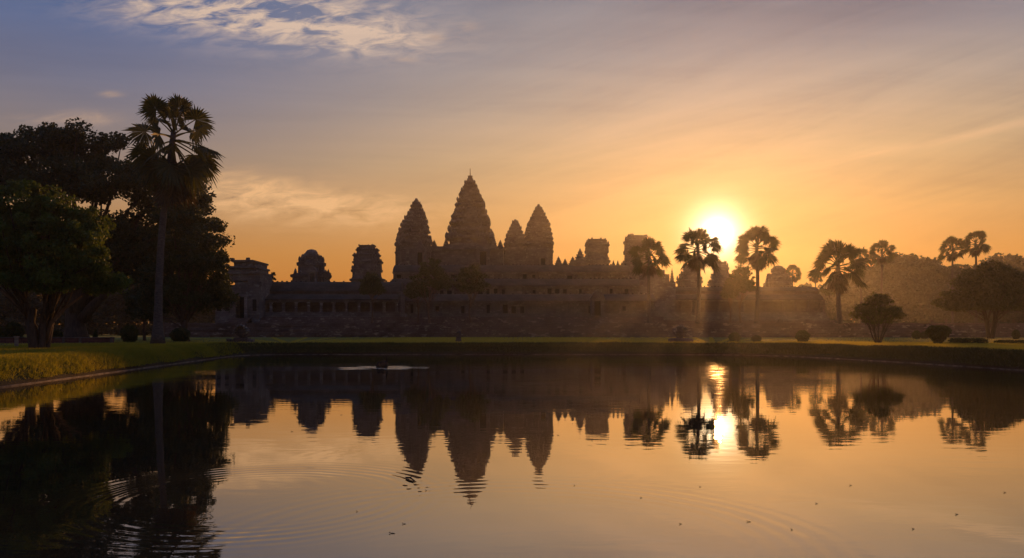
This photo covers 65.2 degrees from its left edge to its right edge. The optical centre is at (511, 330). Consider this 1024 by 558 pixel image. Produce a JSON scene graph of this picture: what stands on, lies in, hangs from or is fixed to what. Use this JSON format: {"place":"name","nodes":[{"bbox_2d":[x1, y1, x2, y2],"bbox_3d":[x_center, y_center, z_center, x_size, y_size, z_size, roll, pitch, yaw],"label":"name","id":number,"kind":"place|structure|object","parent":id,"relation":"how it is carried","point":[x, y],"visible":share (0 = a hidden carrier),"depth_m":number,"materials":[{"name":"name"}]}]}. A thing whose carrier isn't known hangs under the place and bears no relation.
{"place":"outdoors","nodes":[
{"label":"outdoors","id":0,"kind":"place"},
{"bbox_2d":[0,355,1023,557],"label":"pond water","id":1,"kind":"structure","parent":0,"point":[498,456],"depth_m":13.66,"materials":[{"name":"orange liquid"}]},
{"bbox_2d":[375,357,387,366],"bbox_3d":[-7.815,1.930,48.000,0.762,0.967,0.473,0,0,0],"label":"waterlogged stump","id":2,"kind":"object","parent":1,"relation":"in","point":[383,363],"visible":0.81,"depth_m":47.87,"materials":[{"name":"brown wood"}]},
{"bbox_2d":[0,333,1023,385],"bbox_3d":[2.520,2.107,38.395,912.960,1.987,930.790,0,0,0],"label":"lawn","id":3,"kind":"structure","parent":0,"point":[20,380],"depth_m":73.73,"materials":[{"name":"green plant"}]},
{"bbox_2d":[3,322,24,336],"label":"shrub","id":4,"kind":"object","parent":3,"relation":"on","point":[12,329],"visible":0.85,"depth_m":83.55,"materials":[{"name":"green plant"}]},
{"bbox_2d":[14,336,19,345],"bbox_3d":[-34.682,0.816,56.000,0.239,0.868,0.300,0,0,0],"label":"marker post","id":5,"kind":"object","parent":3,"relation":"on","point":[16,340],"visible":0.82,"depth_m":55.90,"materials":[{"name":"stone"}]},
{"bbox_2d":[0,286,42,334],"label":"woodland tree","id":6,"kind":"object","parent":3,"relation":"on","point":[14,314],"visible":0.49,"depth_m":191.84,"materials":[{"name":"green plant"}]},
{"bbox_2d":[17,289,63,334],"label":"woodland tree","id":7,"kind":"object","parent":3,"relation":"on","point":[40,301],"visible":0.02,"depth_m":202.22,"materials":[{"name":"green plant"}]},
{"bbox_2d":[0,337,114,343],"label":"wall","id":8,"kind":"structure","parent":3,"relation":"on","point":[55,340],"depth_m":71.50,"materials":[{"name":"stone"}]},
{"bbox_2d":[52,330,62,336],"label":"shrub","id":9,"kind":"object","parent":3,"relation":"on","point":[57,333],"visible":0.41,"depth_m":85.62,"materials":[{"name":"green plant"}]},
{"bbox_2d":[0,178,134,348],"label":"leafy tree","id":10,"kind":"object","parent":3,"relation":"on","point":[67,255],"visible":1,"depth_m":48.89,"materials":[{"name":"green plant"}]},
{"bbox_2d":[38,294,99,333],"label":"woodland tree","id":11,"kind":"object","parent":3,"relation":"on","point":[61,319],"visible":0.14,"depth_m":193.77,"materials":[{"name":"green plant"}]},
{"bbox_2d":[61,304,126,334],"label":"woodland tree","id":12,"kind":"object","parent":3,"relation":"on","point":[113,325],"visible":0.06,"depth_m":204.46,"materials":[{"name":"green plant"}]},
{"bbox_2d":[0,117,220,336],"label":"rain tree","id":13,"kind":"object","parent":3,"relation":"on","point":[54,150],"visible":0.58,"depth_m":93.16,"materials":[{"name":"green plant"}]},
{"bbox_2d":[0,341,240,380],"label":"bank grass","id":14,"kind":"structure","parent":3,"relation":"on","point":[21,350],"depth_m":44.06,"materials":[{"name":"green plant"}]},
{"bbox_2d":[119,325,138,341],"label":"shrub","id":15,"kind":"object","parent":3,"relation":"on","point":[128,333],"visible":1,"depth_m":77.58,"materials":[{"name":"green plant"}]},
{"bbox_2d":[113,282,151,334],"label":"woodland tree","id":16,"kind":"object","parent":3,"relation":"on","point":[133,287],"visible":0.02,"depth_m":200.71,"materials":[{"name":"green plant"}]},
{"bbox_2d":[122,282,151,340],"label":"slim tree","id":17,"kind":"object","parent":3,"relation":"on","point":[130,303],"visible":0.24,"depth_m":91.07,"materials":[{"name":"green plant"}]},
{"bbox_2d":[141,299,202,332],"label":"woodland tree","id":18,"kind":"object","parent":3,"relation":"on","point":[170,315],"visible":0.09,"depth_m":196.13,"materials":[{"name":"green plant"}]},
{"bbox_2d":[121,93,224,343],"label":"sugar palm","id":19,"kind":"object","parent":3,"relation":"on","point":[170,179],"visible":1,"depth_m":65.35,"materials":[{"name":"green plant"}]},
{"bbox_2d":[169,327,190,341],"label":"shrub","id":20,"kind":"object","parent":3,"relation":"on","point":[180,334],"visible":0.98,"depth_m":83.40,"materials":[{"name":"green plant"}]},
{"bbox_2d":[126,200,239,340],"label":"dark tree","id":21,"kind":"object","parent":3,"relation":"on","point":[195,258],"visible":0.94,"depth_m":85.00,"materials":[{"name":"green plant"}]},
{"bbox_2d":[226,324,254,341],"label":"naga statue","id":22,"kind":"object","parent":3,"relation":"on","point":[241,331],"visible":0.82,"depth_m":79.66,"materials":[{"name":"stone"}]},
{"bbox_2d":[455,331,460,341],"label":"stone stump","id":23,"kind":"object","parent":3,"relation":"on","point":[458,336],"visible":0.94,"depth_m":81.79,"materials":[{"name":"stone"}]},
{"bbox_2d":[0,309,1008,326],"bbox_3d":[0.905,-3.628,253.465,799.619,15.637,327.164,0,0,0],"label":"woods","id":24,"kind":"object","parent":3,"relation":"on","point":[848,318],"visible":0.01,"depth_m":327.45,"materials":[{"name":"green plant"}]},
{"bbox_2d":[0,337,1023,349],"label":"lawn grass","id":25,"kind":"structure","parent":3,"relation":"on","point":[992,345],"depth_m":81.87,"materials":[{"name":"plant"}]},
{"bbox_2d":[0,354,1023,387],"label":"kerb","id":26,"kind":"structure","parent":3,"relation":"on","point":[475,354],"depth_m":72.59,"materials":[{"name":"stone"}]},
{"bbox_2d":[163,317,1023,336],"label":"terrace wall","id":27,"kind":"structure","parent":3,"relation":"on","point":[464,326],"depth_m":139.53,"materials":[{"name":"grey stone"}]},
{"bbox_2d":[215,257,273,322],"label":"entrance pavilion","id":28,"kind":"structure","parent":27,"relation":"on","point":[252,280],"depth_m":146.21,"materials":[{"name":"stone"}]},
{"bbox_2d":[240,297,243,317],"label":"doorway","id":29,"kind":"structure","parent":28,"relation":"in","point":[241,298],"depth_m":148.70,"materials":[{"name":"black"}]},
{"bbox_2d":[253,299,255,310],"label":"window","id":30,"kind":"structure","parent":28,"relation":"in","point":[254,300],"depth_m":145.93,"materials":[{"name":"black"}]},
{"bbox_2d":[290,249,331,281],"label":"ruined tower","id":31,"kind":"structure","parent":27,"relation":"on","point":[311,264],"depth_m":169.53,"materials":[{"name":"stone"}]},
{"bbox_2d":[264,280,406,316],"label":"gallery","id":32,"kind":"object","parent":27,"relation":"on","point":[314,299],"visible":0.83,"depth_m":152.75,"materials":[{"name":"stone"}]},
{"bbox_2d":[349,244,384,281],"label":"ruined tower","id":33,"kind":"structure","parent":27,"relation":"on","point":[366,258],"depth_m":169.68,"materials":[{"name":"stone"}]},
{"bbox_2d":[358,271,386,322],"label":"garden tree","id":34,"kind":"object","parent":27,"relation":"on","point":[371,284],"visible":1,"depth_m":140.11,"materials":[{"name":"green plant"}]},
{"bbox_2d":[405,257,454,322],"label":"garden tree","id":35,"kind":"object","parent":27,"relation":"on","point":[440,276],"visible":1,"depth_m":140.11,"materials":[{"name":"green plant"}]},
{"bbox_2d":[451,263,490,322],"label":"garden tree","id":36,"kind":"object","parent":27,"relation":"on","point":[474,285],"visible":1,"depth_m":140.48,"materials":[{"name":"green plant"}]},
{"bbox_2d":[391,171,675,320],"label":"temple","id":37,"kind":"structure","parent":27,"relation":"on","point":[524,274],"depth_m":196.90,"materials":[{"name":"stone"}]},
{"bbox_2d":[584,238,610,264],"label":"ruined tower","id":38,"kind":"structure","parent":37,"relation":"on","point":[596,251],"depth_m":235.14,"materials":[{"name":"stone"}]},
{"bbox_2d":[622,233,651,278],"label":"ruined tower","id":39,"kind":"structure","parent":37,"relation":"on","point":[632,240],"depth_m":234.96,"materials":[{"name":"stone"}]},
{"bbox_2d":[626,236,672,322],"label":"sugar palm","id":40,"kind":"object","parent":27,"relation":"on","point":[650,268],"visible":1,"depth_m":141.69,"materials":[{"name":"green plant"}]},
{"bbox_2d":[670,265,702,286],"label":"ruined tower","id":41,"kind":"structure","parent":27,"relation":"on","point":[686,278],"depth_m":223.71,"materials":[{"name":"stone"}]},
{"bbox_2d":[673,227,723,322],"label":"sugar palm","id":42,"kind":"object","parent":27,"relation":"on","point":[697,262],"visible":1,"depth_m":141.53,"materials":[{"name":"green plant"}]},
{"bbox_2d":[707,260,731,286],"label":"ruined tower","id":43,"kind":"structure","parent":27,"relation":"on","point":[717,278],"depth_m":224.03,"materials":[{"name":"stone"}]},
{"bbox_2d":[719,279,738,322],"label":"garden tree","id":44,"kind":"object","parent":27,"relation":"on","point":[726,294],"visible":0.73,"depth_m":142.76,"materials":[{"name":"green plant"}]},
{"bbox_2d":[724,264,756,322],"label":"garden tree","id":45,"kind":"object","parent":27,"relation":"on","point":[741,280],"visible":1,"depth_m":141.14,"materials":[{"name":"green plant"}]},
{"bbox_2d":[675,286,828,320],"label":"gallery","id":46,"kind":"object","parent":27,"relation":"on","point":[788,303],"visible":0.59,"depth_m":204.74,"materials":[{"name":"stone"}]},
{"bbox_2d":[819,288,834,298],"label":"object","id":47,"kind":"object","parent":46,"relation":"attached to","point":[826,292],"depth_m":203.58,"materials":[{"name":"green plant"}]},
{"bbox_2d":[733,224,781,322],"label":"sugar palm","id":48,"kind":"object","parent":27,"relation":"on","point":[757,260],"visible":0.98,"depth_m":141.41,"materials":[{"name":"green plant"}]},
{"bbox_2d":[763,265,792,286],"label":"ruined tower","id":49,"kind":"structure","parent":27,"relation":"on","point":[778,276],"depth_m":223.82,"materials":[{"name":"stone"}]},
{"bbox_2d":[806,239,868,323],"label":"sugar palm","id":50,"kind":"object","parent":27,"relation":"on","point":[837,280],"visible":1,"depth_m":139.40,"materials":[{"name":"green plant"}]},
{"bbox_2d":[848,247,871,322],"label":"sugar palm","id":51,"kind":"object","parent":27,"relation":"on","point":[864,251],"visible":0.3,"depth_m":204.62,"materials":[{"name":"green plant"}]},
{"bbox_2d":[868,239,896,304],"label":"sugar palm","id":52,"kind":"object","parent":27,"relation":"on","point":[882,244],"visible":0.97,"depth_m":194.78,"materials":[{"name":"green plant"}]},
{"bbox_2d":[937,235,967,322],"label":"sugar palm","id":53,"kind":"object","parent":27,"relation":"on","point":[951,242],"visible":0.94,"depth_m":189.75,"materials":[{"name":"green plant"}]},
{"bbox_2d":[963,230,992,322],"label":"sugar palm","id":54,"kind":"object","parent":27,"relation":"on","point":[978,249],"visible":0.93,"depth_m":189.36,"materials":[{"name":"green plant"}]},
{"bbox_2d":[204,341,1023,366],"bbox_3d":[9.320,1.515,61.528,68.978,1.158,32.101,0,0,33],"label":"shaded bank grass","id":55,"kind":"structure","parent":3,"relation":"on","point":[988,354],"depth_m":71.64,"materials":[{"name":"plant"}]},
{"bbox_2d":[668,325,692,341],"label":"naga statue","id":56,"kind":"object","parent":3,"relation":"on","point":[680,332],"visible":0.82,"depth_m":80.68,"materials":[{"name":"stone"}]},
{"bbox_2d":[728,332,740,341],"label":"shrub","id":57,"kind":"object","parent":3,"relation":"on","point":[734,336],"visible":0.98,"depth_m":82.67,"materials":[{"name":"green plant"}]},
{"bbox_2d":[751,335,761,341],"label":"shrub","id":58,"kind":"object","parent":3,"relation":"on","point":[755,338],"visible":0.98,"depth_m":82.69,"materials":[{"name":"green plant"}]},
{"bbox_2d":[786,264,801,282],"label":"sugar palm","id":59,"kind":"object","parent":3,"relation":"on","point":[798,274],"visible":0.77,"depth_m":234.55,"materials":[{"name":"green plant"}]},
{"bbox_2d":[795,330,810,341],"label":"shrub","id":60,"kind":"object","parent":3,"relation":"on","point":[803,335],"visible":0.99,"depth_m":79.60,"materials":[{"name":"green plant"}]},
{"bbox_2d":[793,282,821,294],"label":"woodland tree","id":61,"kind":"object","parent":3,"relation":"on","point":[806,284],"visible":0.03,"depth_m":357.70,"materials":[{"name":"green plant"}]},
{"bbox_2d":[808,273,822,286],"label":"sugar palm","id":62,"kind":"object","parent":3,"relation":"on","point":[817,281],"visible":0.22,"depth_m":234.61,"materials":[{"name":"green plant"}]},
{"bbox_2d":[821,291,846,319],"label":"woodland tree","id":63,"kind":"object","parent":3,"relation":"on","point":[829,311],"visible":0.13,"depth_m":345.12,"materials":[{"name":"green plant"}]},
{"bbox_2d":[817,283,851,321],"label":"woodland tree","id":64,"kind":"object","parent":3,"relation":"on","point":[819,286],"visible":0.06,"depth_m":352.54,"materials":[{"name":"green plant"}]},
{"bbox_2d":[825,287,862,319],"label":"woodland tree","id":65,"kind":"object","parent":3,"relation":"on","point":[847,297],"visible":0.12,"depth_m":336.75,"materials":[{"name":"green plant"}]},
{"bbox_2d":[841,273,864,322],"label":"woodland tree","id":66,"kind":"object","parent":3,"relation":"on","point":[854,301],"visible":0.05,"depth_m":335.22,"materials":[{"name":"green plant"}]},
{"bbox_2d":[847,256,897,322],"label":"woodland tree","id":67,"kind":"object","parent":3,"relation":"on","point":[853,287],"visible":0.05,"depth_m":319.81,"materials":[{"name":"green plant"}]},
{"bbox_2d":[848,292,906,342],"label":"vase tree","id":68,"kind":"object","parent":3,"relation":"on","point":[871,314],"visible":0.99,"depth_m":70.54,"materials":[{"name":"green plant"}]},
{"bbox_2d":[858,278,924,322],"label":"woodland tree","id":69,"kind":"object","parent":3,"relation":"on","point":[892,289],"visible":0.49,"depth_m":283.13,"materials":[{"name":"green plant"}]},
{"bbox_2d":[854,252,947,322],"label":"woodland tree","id":70,"kind":"object","parent":3,"relation":"on","point":[891,272],"visible":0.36,"depth_m":293.73,"materials":[{"name":"green plant"}]},
{"bbox_2d":[911,330,920,338],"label":"shrub","id":71,"kind":"object","parent":3,"relation":"on","point":[916,334],"visible":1,"depth_m":107.70,"materials":[{"name":"green plant"}]},
{"bbox_2d":[921,331,928,338],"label":"shrub","id":72,"kind":"object","parent":3,"relation":"on","point":[923,336],"visible":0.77,"depth_m":109.74,"materials":[{"name":"green plant"}]},
{"bbox_2d":[888,274,962,322],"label":"woodland tree","id":73,"kind":"object","parent":3,"relation":"on","point":[930,290],"visible":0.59,"depth_m":279.80,"materials":[{"name":"green plant"}]},
{"bbox_2d":[896,253,962,322],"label":"woodland tree","id":74,"kind":"object","parent":3,"relation":"on","point":[937,275],"visible":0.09,"depth_m":292.69,"materials":[{"name":"green plant"}]},
{"bbox_2d":[925,325,951,342],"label":"shrub","id":75,"kind":"object","parent":3,"relation":"on","point":[939,334],"visible":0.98,"depth_m":67.50,"materials":[{"name":"green plant"}]},
{"bbox_2d":[942,265,981,322],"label":"woodland tree","id":76,"kind":"object","parent":3,"relation":"on","point":[959,271],"visible":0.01,"depth_m":309.42,"materials":[{"name":"green plant"}]},
{"bbox_2d":[948,337,987,343],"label":"shrub","id":77,"kind":"object","parent":3,"relation":"on","point":[969,340],"visible":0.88,"depth_m":69.26,"materials":[{"name":"green plant"}]},
{"bbox_2d":[953,261,987,269],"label":"woodland tree","id":78,"kind":"object","parent":3,"relation":"on","point":[964,266],"visible":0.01,"depth_m":317.92,"materials":[{"name":"green plant"}]},
{"bbox_2d":[950,287,992,322],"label":"woodland tree","id":79,"kind":"object","parent":3,"relation":"on","point":[966,317],"visible":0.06,"depth_m":283.98,"materials":[{"name":"green plant"}]},
{"bbox_2d":[930,259,1023,338],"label":"umbrella tree","id":80,"kind":"object","parent":3,"relation":"on","point":[1002,290],"visible":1,"depth_m":113.84,"materials":[{"name":"green plant"}]},
{"bbox_2d":[973,255,1023,322],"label":"woodland tree","id":81,"kind":"object","parent":3,"relation":"on","point":[1015,260],"visible":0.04,"depth_m":301.38,"materials":[{"name":"green plant"}]},
{"bbox_2d":[978,252,1022,265],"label":"woodland tree","id":82,"kind":"object","parent":3,"relation":"on","point":[995,256],"visible":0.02,"depth_m":319.28,"materials":[{"name":"green plant"}]},
{"bbox_2d":[982,278,1023,322],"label":"woodland tree","id":83,"kind":"object","parent":3,"relation":"on","point":[1015,316],"visible":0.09,"depth_m":276.73,"materials":[{"name":"green plant"}]},
{"bbox_2d":[993,339,1023,343],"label":"shrub","id":84,"kind":"object","parent":3,"relation":"on","point":[1009,341],"visible":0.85,"depth_m":70.46,"materials":[{"name":"green plant"}]},
{"bbox_2d":[1011,330,1020,338],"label":"shrub","id":85,"kind":"object","parent":3,"relation":"on","point":[1015,334],"visible":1,"depth_m":105.72,"materials":[{"name":"green plant"}]},
{"bbox_2d":[0,0,1023,324],"label":"sky","id":86,"kind":"structure","parent":0,"point":[861,123],"materials":[{"name":"orange"}]}
]}

